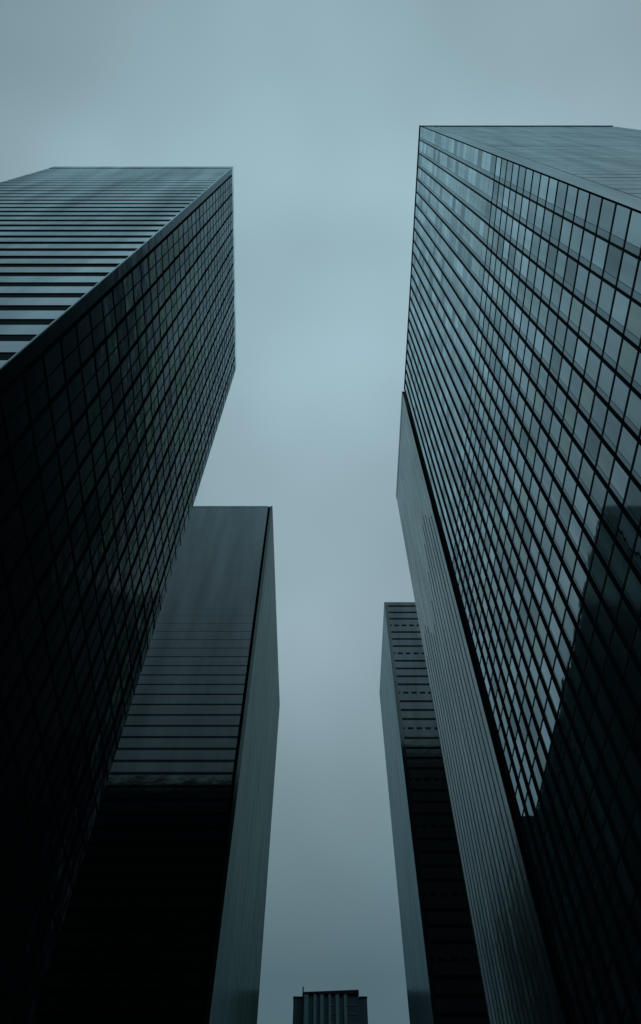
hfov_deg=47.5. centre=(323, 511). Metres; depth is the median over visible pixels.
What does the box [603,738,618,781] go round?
window
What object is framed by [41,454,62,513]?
window
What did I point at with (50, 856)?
window
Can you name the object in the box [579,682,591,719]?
window
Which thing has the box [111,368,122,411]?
window
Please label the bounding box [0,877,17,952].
window
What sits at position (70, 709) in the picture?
window
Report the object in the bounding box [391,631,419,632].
ribbon window
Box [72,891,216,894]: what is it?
ribbon window
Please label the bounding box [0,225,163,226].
ribbon window
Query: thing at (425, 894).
ribbon window
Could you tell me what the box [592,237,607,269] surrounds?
window
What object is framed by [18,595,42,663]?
window
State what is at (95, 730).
window
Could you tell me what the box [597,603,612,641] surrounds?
window
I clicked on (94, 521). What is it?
window
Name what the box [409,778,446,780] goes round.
ribbon window
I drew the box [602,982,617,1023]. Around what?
window
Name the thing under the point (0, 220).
ribbon window
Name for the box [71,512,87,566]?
window
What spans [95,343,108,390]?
window
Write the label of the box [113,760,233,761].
ribbon window
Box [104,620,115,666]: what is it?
window
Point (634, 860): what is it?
window
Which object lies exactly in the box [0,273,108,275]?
ribbon window
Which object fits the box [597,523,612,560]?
window
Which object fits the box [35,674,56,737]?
window
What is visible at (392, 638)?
ribbon window
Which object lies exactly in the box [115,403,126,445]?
window
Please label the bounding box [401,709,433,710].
ribbon window
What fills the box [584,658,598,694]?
window
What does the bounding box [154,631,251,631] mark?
ribbon window
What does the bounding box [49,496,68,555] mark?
window
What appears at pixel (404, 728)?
ribbon window
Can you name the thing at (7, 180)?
ribbon window
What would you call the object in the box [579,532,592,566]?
window
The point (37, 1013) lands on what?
ribbon window
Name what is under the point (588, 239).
window
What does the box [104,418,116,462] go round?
window
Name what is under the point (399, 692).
ribbon window
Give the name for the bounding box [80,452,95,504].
window
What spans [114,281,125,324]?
window
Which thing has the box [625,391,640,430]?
window
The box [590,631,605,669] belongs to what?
window
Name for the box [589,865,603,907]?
window
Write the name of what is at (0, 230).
ribbon window
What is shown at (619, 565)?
window
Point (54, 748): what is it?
window
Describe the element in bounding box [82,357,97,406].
window
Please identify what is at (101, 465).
window
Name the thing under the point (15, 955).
window
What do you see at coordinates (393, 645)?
ribbon window
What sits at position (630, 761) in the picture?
window
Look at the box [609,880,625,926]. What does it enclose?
window
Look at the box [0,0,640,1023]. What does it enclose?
sky
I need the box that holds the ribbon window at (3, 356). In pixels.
[0,353,15,359]
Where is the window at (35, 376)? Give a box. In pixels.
[24,359,48,422]
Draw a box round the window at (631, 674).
[624,657,640,701]
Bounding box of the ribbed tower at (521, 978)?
[396,391,572,1023]
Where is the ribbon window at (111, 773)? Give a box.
[109,772,232,774]
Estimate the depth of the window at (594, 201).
78.75 m
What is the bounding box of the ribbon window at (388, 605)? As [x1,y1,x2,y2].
[388,605,415,606]
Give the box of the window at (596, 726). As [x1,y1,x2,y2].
[590,709,604,748]
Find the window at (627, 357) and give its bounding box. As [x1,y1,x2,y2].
[618,339,636,376]
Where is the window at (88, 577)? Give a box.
[77,549,92,600]
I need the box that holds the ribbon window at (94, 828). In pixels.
[92,827,225,830]
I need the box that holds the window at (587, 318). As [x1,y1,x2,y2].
[580,307,593,337]
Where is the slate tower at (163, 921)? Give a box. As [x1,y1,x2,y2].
[32,506,279,1023]
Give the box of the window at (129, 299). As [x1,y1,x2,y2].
[123,273,133,313]
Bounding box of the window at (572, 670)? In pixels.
[568,657,580,691]
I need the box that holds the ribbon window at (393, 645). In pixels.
[393,645,422,646]
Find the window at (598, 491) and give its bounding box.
[591,474,605,509]
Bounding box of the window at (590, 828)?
[584,809,597,850]
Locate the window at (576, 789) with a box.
[573,779,585,816]
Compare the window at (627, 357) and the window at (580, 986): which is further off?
the window at (580, 986)
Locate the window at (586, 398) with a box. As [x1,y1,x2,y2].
[580,382,593,414]
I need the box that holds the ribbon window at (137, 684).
[137,684,244,684]
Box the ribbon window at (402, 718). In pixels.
[402,718,435,719]
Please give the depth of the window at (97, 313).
44.33 m
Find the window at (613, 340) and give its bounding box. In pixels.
[604,328,620,361]
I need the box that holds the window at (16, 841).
[3,792,28,866]
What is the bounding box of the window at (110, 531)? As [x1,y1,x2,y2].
[102,504,114,551]
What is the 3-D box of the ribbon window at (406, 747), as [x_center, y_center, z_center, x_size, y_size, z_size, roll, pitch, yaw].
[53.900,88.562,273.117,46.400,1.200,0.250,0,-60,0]
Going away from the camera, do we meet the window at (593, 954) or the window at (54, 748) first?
the window at (54, 748)
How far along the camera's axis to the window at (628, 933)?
68.80 m
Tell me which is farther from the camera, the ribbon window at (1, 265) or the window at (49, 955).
the ribbon window at (1, 265)
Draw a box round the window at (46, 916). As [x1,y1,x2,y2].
[30,889,51,957]
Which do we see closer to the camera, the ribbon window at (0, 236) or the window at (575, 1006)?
the ribbon window at (0, 236)
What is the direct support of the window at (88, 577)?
in the striped tower at (118, 366)
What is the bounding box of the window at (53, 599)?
[38,564,59,625]
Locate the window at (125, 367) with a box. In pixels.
[121,355,131,396]
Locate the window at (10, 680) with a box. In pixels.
[0,630,23,704]
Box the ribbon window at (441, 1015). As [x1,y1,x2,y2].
[439,1013,488,1017]
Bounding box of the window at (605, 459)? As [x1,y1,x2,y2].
[597,442,613,478]
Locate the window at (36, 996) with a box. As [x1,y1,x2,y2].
[19,969,41,1023]
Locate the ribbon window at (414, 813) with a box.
[414,813,452,814]
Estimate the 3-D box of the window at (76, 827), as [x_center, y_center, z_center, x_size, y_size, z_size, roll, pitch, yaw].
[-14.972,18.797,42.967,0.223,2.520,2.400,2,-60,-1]
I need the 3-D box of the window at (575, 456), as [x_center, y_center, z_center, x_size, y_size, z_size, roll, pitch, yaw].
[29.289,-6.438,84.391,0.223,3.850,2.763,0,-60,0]
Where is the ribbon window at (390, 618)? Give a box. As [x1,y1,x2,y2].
[390,618,417,619]
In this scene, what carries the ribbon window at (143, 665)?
in the slate tower at (163, 921)
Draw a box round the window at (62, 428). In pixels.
[52,388,71,445]
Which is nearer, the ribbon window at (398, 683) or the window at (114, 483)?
the window at (114, 483)
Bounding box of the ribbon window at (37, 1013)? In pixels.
[34,1011,200,1016]
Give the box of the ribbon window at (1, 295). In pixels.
[0,294,83,297]
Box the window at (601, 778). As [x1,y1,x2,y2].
[596,763,611,805]
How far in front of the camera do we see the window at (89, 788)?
45.38 m
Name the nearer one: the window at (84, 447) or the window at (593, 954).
the window at (84, 447)
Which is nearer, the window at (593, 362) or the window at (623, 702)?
the window at (623, 702)
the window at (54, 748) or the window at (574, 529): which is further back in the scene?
the window at (574, 529)
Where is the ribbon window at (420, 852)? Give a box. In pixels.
[418,851,458,853]
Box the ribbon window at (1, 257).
[0,256,127,258]
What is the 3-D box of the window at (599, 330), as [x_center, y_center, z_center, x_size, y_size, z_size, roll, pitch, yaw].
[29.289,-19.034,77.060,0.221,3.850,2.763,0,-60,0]
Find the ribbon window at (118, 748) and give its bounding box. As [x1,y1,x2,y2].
[117,748,235,749]
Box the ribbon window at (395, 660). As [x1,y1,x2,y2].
[395,660,425,661]
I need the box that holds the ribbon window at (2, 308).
[0,306,69,310]
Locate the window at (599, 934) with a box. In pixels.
[595,923,610,967]
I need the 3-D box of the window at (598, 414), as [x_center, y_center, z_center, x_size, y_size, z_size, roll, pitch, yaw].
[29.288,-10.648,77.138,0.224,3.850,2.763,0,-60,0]
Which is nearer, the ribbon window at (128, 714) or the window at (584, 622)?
the window at (584, 622)
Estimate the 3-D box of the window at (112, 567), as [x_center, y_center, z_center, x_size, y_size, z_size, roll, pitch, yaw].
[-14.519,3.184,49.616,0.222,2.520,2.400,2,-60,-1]
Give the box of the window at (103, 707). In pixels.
[97,675,109,725]
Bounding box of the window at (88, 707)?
[80,676,94,727]
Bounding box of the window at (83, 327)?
[77,314,93,364]
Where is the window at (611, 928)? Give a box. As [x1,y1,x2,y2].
[602,901,617,947]
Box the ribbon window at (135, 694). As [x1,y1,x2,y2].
[135,694,242,694]
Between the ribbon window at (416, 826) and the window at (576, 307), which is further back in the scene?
the ribbon window at (416, 826)
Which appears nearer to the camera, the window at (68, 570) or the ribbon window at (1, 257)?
the window at (68, 570)
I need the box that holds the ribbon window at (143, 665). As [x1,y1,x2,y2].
[143,665,246,665]
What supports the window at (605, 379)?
in the glass tower at (522, 384)
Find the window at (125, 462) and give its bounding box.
[119,436,129,477]
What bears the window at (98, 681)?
in the striped tower at (118, 366)
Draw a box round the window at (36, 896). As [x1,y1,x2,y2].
[21,858,44,929]
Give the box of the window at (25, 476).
[12,429,38,496]
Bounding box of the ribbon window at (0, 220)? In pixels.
[0,220,169,220]
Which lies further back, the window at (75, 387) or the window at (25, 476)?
the window at (75, 387)
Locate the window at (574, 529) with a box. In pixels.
[569,514,580,546]
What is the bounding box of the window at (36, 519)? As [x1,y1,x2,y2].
[21,478,46,543]
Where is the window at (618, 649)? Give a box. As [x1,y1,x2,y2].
[610,629,627,670]
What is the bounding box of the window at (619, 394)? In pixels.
[611,375,628,412]
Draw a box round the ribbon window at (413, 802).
[412,801,450,803]
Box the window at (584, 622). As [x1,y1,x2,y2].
[579,607,592,642]
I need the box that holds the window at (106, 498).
[97,470,110,517]
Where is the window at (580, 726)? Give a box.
[573,705,585,742]
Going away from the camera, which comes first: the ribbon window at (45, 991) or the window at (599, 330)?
the window at (599, 330)
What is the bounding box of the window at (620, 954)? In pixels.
[616,942,633,992]
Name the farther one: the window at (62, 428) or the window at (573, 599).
the window at (573, 599)
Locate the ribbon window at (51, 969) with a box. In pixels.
[48,967,206,972]
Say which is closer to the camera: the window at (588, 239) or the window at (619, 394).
the window at (619, 394)
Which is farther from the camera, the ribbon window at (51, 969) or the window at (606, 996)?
the ribbon window at (51, 969)
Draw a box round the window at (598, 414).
[591,395,606,428]
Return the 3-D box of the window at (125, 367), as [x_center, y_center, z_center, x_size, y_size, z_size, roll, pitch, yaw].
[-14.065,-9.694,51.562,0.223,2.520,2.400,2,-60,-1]
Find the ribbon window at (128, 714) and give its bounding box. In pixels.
[128,714,240,715]
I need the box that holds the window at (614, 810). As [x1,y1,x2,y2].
[609,796,626,840]
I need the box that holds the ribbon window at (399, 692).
[399,692,430,693]
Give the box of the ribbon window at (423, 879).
[422,878,463,881]
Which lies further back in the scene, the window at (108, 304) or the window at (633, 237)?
the window at (633, 237)
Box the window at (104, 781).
[94,761,106,808]
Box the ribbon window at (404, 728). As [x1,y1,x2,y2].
[403,727,436,729]
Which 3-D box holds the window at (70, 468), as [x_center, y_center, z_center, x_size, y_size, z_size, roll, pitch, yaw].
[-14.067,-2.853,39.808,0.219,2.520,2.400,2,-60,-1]
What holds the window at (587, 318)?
in the glass tower at (522, 384)
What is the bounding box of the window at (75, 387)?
[68,372,85,425]
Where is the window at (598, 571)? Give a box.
[591,552,605,589]
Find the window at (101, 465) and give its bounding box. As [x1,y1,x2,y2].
[93,435,106,482]
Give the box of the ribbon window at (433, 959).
[432,958,478,961]
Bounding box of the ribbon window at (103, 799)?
[101,798,228,801]
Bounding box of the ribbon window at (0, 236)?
[0,236,151,237]
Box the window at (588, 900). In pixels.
[584,885,597,927]
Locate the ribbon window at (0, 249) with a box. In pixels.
[0,249,135,250]
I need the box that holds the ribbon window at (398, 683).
[398,683,429,684]
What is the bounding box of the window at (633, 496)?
[625,479,640,519]
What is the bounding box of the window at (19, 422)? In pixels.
[2,378,29,446]
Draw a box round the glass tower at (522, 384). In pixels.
[404,125,640,1023]
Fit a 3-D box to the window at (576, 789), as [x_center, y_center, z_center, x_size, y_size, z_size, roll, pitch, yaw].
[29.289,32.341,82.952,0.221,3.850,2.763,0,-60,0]
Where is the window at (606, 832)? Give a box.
[602,820,618,865]
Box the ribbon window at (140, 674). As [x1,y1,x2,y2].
[140,674,245,675]
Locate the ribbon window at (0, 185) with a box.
[0,185,210,185]
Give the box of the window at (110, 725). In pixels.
[101,702,113,751]
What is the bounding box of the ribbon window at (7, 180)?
[7,180,216,180]
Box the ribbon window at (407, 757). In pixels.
[407,757,442,758]
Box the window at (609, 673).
[603,657,619,696]
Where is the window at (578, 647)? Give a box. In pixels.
[573,632,586,667]
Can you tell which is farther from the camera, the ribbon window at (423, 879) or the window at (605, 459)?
the ribbon window at (423, 879)
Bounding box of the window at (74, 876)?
[69,831,84,887]
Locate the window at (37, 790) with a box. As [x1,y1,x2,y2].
[24,748,47,817]
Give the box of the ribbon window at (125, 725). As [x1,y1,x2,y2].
[124,725,238,726]
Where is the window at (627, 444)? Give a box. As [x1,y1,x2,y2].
[618,427,636,464]
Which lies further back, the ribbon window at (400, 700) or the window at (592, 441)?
the ribbon window at (400, 700)
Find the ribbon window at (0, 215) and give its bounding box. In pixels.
[0,215,175,216]
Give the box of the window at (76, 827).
[63,803,79,860]
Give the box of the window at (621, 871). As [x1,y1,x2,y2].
[616,856,633,905]
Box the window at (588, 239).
[580,231,594,260]
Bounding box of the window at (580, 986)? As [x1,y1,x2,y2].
[578,978,590,1021]
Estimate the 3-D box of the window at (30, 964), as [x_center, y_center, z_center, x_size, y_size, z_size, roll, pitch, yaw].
[-14.971,22.902,35.915,0.223,2.520,2.400,2,-60,-1]
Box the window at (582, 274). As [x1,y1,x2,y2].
[574,264,587,294]
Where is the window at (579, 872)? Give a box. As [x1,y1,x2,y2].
[573,850,585,890]
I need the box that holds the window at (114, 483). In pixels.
[109,452,120,496]
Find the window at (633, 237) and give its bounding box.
[626,211,640,247]
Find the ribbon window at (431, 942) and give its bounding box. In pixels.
[430,941,475,944]
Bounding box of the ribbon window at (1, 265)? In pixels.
[0,264,118,266]
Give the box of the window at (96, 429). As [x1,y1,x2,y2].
[88,396,102,445]
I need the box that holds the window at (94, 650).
[88,616,101,666]
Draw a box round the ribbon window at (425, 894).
[424,893,466,896]
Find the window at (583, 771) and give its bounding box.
[578,756,591,795]
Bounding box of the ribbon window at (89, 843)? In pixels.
[87,842,223,845]
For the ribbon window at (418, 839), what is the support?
in the banded tower at (444, 984)
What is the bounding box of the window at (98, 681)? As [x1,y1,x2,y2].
[92,645,105,695]
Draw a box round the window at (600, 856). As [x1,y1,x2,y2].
[596,842,610,887]
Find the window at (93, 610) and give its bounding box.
[82,583,97,633]
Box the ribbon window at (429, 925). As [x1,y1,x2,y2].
[428,924,472,927]
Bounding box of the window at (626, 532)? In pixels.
[617,513,635,553]
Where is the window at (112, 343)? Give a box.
[107,331,119,374]
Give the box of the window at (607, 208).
[598,199,614,232]
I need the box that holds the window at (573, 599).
[568,585,580,619]
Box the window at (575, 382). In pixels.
[569,369,581,399]
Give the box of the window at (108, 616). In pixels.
[99,591,111,636]
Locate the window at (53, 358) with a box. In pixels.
[44,342,65,400]
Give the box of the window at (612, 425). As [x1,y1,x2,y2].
[604,410,620,446]
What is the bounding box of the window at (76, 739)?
[66,706,82,762]
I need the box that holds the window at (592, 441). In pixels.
[585,427,599,460]
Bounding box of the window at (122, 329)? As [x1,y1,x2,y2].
[117,319,128,360]
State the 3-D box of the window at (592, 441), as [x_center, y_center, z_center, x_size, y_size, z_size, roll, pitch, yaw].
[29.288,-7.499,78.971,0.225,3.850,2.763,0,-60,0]
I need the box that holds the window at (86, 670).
[74,644,89,696]
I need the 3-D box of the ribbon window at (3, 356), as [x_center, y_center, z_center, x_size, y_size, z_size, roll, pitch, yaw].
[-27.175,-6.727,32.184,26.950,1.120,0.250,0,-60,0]
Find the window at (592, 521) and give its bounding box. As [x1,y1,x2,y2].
[585,504,599,539]
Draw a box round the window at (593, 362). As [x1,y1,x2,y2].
[585,350,599,382]
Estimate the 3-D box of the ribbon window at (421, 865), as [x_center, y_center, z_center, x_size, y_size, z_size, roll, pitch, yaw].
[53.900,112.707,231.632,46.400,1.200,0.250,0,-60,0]
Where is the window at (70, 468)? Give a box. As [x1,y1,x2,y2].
[59,432,77,489]
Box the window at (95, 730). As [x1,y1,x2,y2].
[85,704,98,755]
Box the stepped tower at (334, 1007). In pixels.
[293,986,367,1023]
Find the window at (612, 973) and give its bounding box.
[608,962,625,1012]
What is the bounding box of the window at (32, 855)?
[12,827,37,899]
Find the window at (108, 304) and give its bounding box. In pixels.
[103,292,115,336]
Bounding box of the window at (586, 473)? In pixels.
[579,457,592,490]
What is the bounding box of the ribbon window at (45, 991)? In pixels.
[41,989,203,993]
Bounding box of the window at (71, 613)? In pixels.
[62,574,79,630]
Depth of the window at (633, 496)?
68.36 m
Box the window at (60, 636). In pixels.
[46,603,66,664]
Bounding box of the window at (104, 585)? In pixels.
[95,559,108,606]
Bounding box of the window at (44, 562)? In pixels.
[30,523,53,586]
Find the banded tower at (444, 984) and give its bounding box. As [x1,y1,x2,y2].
[379,602,489,1023]
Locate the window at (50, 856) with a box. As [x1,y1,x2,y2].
[40,812,60,878]
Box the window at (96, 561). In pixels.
[90,525,103,575]
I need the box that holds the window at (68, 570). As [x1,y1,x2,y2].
[56,537,74,594]
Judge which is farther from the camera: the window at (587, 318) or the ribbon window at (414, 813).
the ribbon window at (414, 813)
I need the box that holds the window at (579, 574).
[573,560,586,593]
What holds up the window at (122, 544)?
in the striped tower at (118, 366)
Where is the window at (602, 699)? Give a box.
[596,683,611,723]
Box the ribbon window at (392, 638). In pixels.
[392,638,421,639]
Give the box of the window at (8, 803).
[0,755,20,832]
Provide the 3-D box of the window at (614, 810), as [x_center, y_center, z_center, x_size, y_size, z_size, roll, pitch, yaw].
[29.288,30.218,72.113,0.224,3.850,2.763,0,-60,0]
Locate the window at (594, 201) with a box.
[586,194,601,225]
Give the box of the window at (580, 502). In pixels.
[574,486,586,519]
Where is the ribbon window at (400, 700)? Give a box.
[400,700,432,701]
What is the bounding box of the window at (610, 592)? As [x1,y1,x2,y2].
[603,574,619,614]
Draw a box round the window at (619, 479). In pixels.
[610,460,627,497]
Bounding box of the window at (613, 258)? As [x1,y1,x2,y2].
[604,244,621,278]
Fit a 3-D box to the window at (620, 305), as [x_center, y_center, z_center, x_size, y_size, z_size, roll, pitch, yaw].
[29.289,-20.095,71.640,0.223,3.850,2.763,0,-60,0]
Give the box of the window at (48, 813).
[33,781,54,848]
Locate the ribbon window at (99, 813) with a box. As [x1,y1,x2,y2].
[97,812,227,815]
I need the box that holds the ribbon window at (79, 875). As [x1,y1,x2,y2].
[77,874,218,877]
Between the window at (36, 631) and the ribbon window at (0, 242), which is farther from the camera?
the ribbon window at (0, 242)
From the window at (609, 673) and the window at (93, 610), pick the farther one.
the window at (609, 673)
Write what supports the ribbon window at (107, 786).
in the slate tower at (163, 921)
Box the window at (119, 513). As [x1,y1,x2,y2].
[112,486,123,528]
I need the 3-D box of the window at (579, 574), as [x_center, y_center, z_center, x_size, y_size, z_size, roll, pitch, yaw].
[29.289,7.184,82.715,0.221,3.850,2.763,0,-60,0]
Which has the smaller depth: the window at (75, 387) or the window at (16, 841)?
the window at (16, 841)
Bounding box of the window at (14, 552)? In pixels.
[0,506,26,576]
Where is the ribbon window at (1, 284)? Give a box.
[0,283,96,285]
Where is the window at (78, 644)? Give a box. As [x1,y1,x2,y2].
[68,610,84,665]
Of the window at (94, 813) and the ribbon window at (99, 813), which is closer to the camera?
the window at (94, 813)
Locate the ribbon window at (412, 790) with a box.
[411,789,447,791]
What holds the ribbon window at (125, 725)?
in the slate tower at (163, 921)
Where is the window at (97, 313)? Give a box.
[90,301,104,349]
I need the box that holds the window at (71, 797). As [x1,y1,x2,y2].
[57,773,74,833]
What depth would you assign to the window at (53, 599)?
37.68 m
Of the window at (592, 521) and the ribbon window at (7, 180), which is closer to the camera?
the window at (592, 521)
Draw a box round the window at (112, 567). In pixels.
[106,537,117,582]
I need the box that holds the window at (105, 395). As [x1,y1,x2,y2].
[100,381,113,427]
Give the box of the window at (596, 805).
[590,786,604,827]
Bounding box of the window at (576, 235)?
[569,225,582,253]
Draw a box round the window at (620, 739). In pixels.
[609,713,626,756]
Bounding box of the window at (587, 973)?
[583,960,596,1003]
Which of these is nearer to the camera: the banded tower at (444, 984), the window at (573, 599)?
the window at (573, 599)
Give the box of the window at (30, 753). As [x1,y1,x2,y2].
[15,711,40,781]
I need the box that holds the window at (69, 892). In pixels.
[54,871,72,933]
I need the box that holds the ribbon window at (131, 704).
[131,704,241,704]
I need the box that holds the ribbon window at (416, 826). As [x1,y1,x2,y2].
[415,825,454,827]
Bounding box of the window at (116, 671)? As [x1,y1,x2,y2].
[108,648,118,693]
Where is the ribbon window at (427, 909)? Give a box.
[426,908,469,911]
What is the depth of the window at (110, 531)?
48.35 m
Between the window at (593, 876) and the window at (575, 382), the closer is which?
the window at (593, 876)
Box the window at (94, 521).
[85,491,99,541]
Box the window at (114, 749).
[105,730,116,776]
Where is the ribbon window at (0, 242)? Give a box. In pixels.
[0,242,144,243]
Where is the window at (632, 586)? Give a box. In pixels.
[625,568,640,610]
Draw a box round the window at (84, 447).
[74,414,90,466]
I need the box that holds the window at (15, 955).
[0,910,26,987]
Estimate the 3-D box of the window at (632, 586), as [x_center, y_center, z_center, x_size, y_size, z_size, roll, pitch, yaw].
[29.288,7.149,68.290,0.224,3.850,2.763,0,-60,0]
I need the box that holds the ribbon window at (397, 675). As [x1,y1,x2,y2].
[397,675,427,676]
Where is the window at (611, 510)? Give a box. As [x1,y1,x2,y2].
[603,493,620,530]
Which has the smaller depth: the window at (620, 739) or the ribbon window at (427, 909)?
the window at (620, 739)
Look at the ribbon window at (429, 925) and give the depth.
214.88 m
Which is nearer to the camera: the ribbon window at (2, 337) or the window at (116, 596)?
the ribbon window at (2, 337)
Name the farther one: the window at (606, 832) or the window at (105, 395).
the window at (606, 832)
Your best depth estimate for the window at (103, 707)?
48.75 m
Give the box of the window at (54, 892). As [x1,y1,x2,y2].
[47,843,66,906]
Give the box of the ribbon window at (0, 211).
[0,211,180,211]
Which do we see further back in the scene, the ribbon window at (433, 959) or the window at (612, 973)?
the ribbon window at (433, 959)
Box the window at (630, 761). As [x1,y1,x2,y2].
[624,745,640,791]
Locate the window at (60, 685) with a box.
[53,641,71,698]
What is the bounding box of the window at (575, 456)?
[569,442,581,472]
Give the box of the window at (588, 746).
[584,732,598,772]
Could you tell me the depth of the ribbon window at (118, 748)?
118.64 m
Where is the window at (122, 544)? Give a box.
[116,517,126,560]
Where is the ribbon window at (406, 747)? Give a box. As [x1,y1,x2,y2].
[406,747,440,748]
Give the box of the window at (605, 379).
[597,362,613,396]
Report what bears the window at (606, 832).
in the glass tower at (522, 384)
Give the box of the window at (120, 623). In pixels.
[114,598,124,639]
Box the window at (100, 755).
[90,734,102,783]
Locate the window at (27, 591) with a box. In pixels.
[9,552,35,621]
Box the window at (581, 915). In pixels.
[578,905,590,945]
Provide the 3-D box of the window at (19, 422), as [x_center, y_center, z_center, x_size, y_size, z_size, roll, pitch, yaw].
[-13.839,-4.502,32.554,0.221,2.520,2.400,2,-60,-1]
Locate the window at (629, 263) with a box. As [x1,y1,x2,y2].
[618,252,637,287]
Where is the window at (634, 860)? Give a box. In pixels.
[624,832,640,881]
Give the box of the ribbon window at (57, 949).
[54,947,209,951]
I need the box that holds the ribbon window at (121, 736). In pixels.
[121,736,237,737]
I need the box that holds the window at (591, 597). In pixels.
[585,580,598,616]
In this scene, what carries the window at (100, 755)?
in the striped tower at (118, 366)
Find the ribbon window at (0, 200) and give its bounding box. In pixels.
[0,200,192,200]
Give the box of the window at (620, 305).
[611,291,628,326]
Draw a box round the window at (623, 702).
[617,685,634,729]
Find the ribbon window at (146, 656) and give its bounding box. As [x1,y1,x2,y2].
[146,656,247,656]
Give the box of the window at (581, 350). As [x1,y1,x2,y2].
[574,339,587,369]
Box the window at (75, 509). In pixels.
[65,474,82,528]
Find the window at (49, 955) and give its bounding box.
[37,917,57,984]
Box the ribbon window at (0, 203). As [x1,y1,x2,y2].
[0,203,189,203]
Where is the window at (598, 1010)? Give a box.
[595,1000,605,1023]
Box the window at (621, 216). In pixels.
[611,205,629,239]
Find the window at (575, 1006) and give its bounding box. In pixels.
[572,996,582,1023]
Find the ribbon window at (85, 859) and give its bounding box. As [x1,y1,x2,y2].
[82,857,221,861]
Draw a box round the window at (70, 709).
[60,675,77,731]
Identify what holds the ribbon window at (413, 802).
in the banded tower at (444, 984)
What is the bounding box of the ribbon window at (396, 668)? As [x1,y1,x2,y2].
[396,668,426,668]
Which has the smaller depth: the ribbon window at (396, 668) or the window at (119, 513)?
the window at (119, 513)
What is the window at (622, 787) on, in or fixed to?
in the glass tower at (522, 384)
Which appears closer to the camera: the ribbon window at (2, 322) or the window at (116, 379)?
the ribbon window at (2, 322)
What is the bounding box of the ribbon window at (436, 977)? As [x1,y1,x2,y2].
[434,975,481,979]
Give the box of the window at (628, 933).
[623,920,640,971]
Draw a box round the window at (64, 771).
[50,742,69,802]
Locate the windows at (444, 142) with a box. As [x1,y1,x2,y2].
[405,127,640,1023]
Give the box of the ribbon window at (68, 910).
[66,909,214,912]
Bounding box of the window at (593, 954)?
[589,941,603,987]
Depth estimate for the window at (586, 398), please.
80.85 m
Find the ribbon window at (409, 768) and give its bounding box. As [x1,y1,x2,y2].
[408,767,444,769]
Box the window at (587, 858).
[578,830,591,870]
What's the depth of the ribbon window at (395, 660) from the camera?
314.18 m
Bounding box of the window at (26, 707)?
[6,673,32,745]
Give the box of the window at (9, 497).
[0,454,18,524]
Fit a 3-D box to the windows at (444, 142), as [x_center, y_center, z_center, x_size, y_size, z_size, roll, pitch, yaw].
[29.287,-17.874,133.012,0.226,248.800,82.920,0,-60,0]
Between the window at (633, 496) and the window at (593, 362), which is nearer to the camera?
the window at (633, 496)
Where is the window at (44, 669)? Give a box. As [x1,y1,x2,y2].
[27,637,50,702]
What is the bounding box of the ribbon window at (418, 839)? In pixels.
[417,838,456,840]
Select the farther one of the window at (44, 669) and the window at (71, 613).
the window at (71, 613)
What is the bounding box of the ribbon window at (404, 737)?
[404,737,438,738]
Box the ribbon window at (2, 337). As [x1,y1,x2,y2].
[0,335,36,340]
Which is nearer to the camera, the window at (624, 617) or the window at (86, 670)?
the window at (86, 670)
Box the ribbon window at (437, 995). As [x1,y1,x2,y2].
[436,994,484,997]
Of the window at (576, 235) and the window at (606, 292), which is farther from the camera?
the window at (576, 235)
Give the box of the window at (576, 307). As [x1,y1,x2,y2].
[569,297,581,326]
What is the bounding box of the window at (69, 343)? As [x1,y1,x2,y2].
[62,327,80,381]
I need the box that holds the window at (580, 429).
[574,413,587,444]
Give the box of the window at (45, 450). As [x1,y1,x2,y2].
[33,408,55,470]
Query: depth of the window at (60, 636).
38.95 m
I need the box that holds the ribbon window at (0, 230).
[0,230,157,231]
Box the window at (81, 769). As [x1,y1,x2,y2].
[72,737,87,792]
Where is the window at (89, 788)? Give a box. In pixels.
[77,765,92,820]
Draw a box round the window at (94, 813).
[82,793,96,846]
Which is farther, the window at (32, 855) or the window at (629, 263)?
the window at (629, 263)
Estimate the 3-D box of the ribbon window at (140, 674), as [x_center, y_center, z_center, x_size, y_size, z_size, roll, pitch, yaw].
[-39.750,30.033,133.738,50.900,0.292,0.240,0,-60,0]
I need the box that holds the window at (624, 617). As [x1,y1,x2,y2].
[617,599,635,641]
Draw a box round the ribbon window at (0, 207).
[0,207,184,207]
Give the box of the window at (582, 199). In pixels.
[575,190,588,219]
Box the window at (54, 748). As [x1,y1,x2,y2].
[43,710,62,772]
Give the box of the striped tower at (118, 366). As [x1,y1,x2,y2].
[0,167,236,1023]
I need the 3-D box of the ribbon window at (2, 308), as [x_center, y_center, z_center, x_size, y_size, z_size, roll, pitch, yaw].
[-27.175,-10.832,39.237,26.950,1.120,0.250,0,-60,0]
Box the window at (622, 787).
[616,771,634,816]
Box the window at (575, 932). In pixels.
[572,923,584,964]
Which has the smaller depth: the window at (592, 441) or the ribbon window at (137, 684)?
the window at (592, 441)
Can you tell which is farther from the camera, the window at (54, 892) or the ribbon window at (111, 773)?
the ribbon window at (111, 773)
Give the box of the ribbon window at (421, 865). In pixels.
[420,864,461,867]
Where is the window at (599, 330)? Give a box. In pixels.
[591,317,606,349]
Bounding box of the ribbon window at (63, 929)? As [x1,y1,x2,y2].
[60,927,211,931]
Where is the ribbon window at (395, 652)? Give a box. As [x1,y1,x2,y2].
[394,652,423,653]
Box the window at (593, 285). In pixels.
[586,273,600,303]
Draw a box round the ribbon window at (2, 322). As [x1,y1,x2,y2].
[0,320,53,324]
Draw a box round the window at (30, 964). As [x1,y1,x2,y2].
[10,940,34,1014]
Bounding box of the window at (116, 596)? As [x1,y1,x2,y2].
[110,567,121,612]
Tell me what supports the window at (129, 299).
in the striped tower at (118, 366)
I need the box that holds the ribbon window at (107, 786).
[105,785,230,787]
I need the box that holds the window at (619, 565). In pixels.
[610,545,627,584]
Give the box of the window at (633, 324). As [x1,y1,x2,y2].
[626,301,640,338]
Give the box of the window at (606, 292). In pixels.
[598,281,613,314]

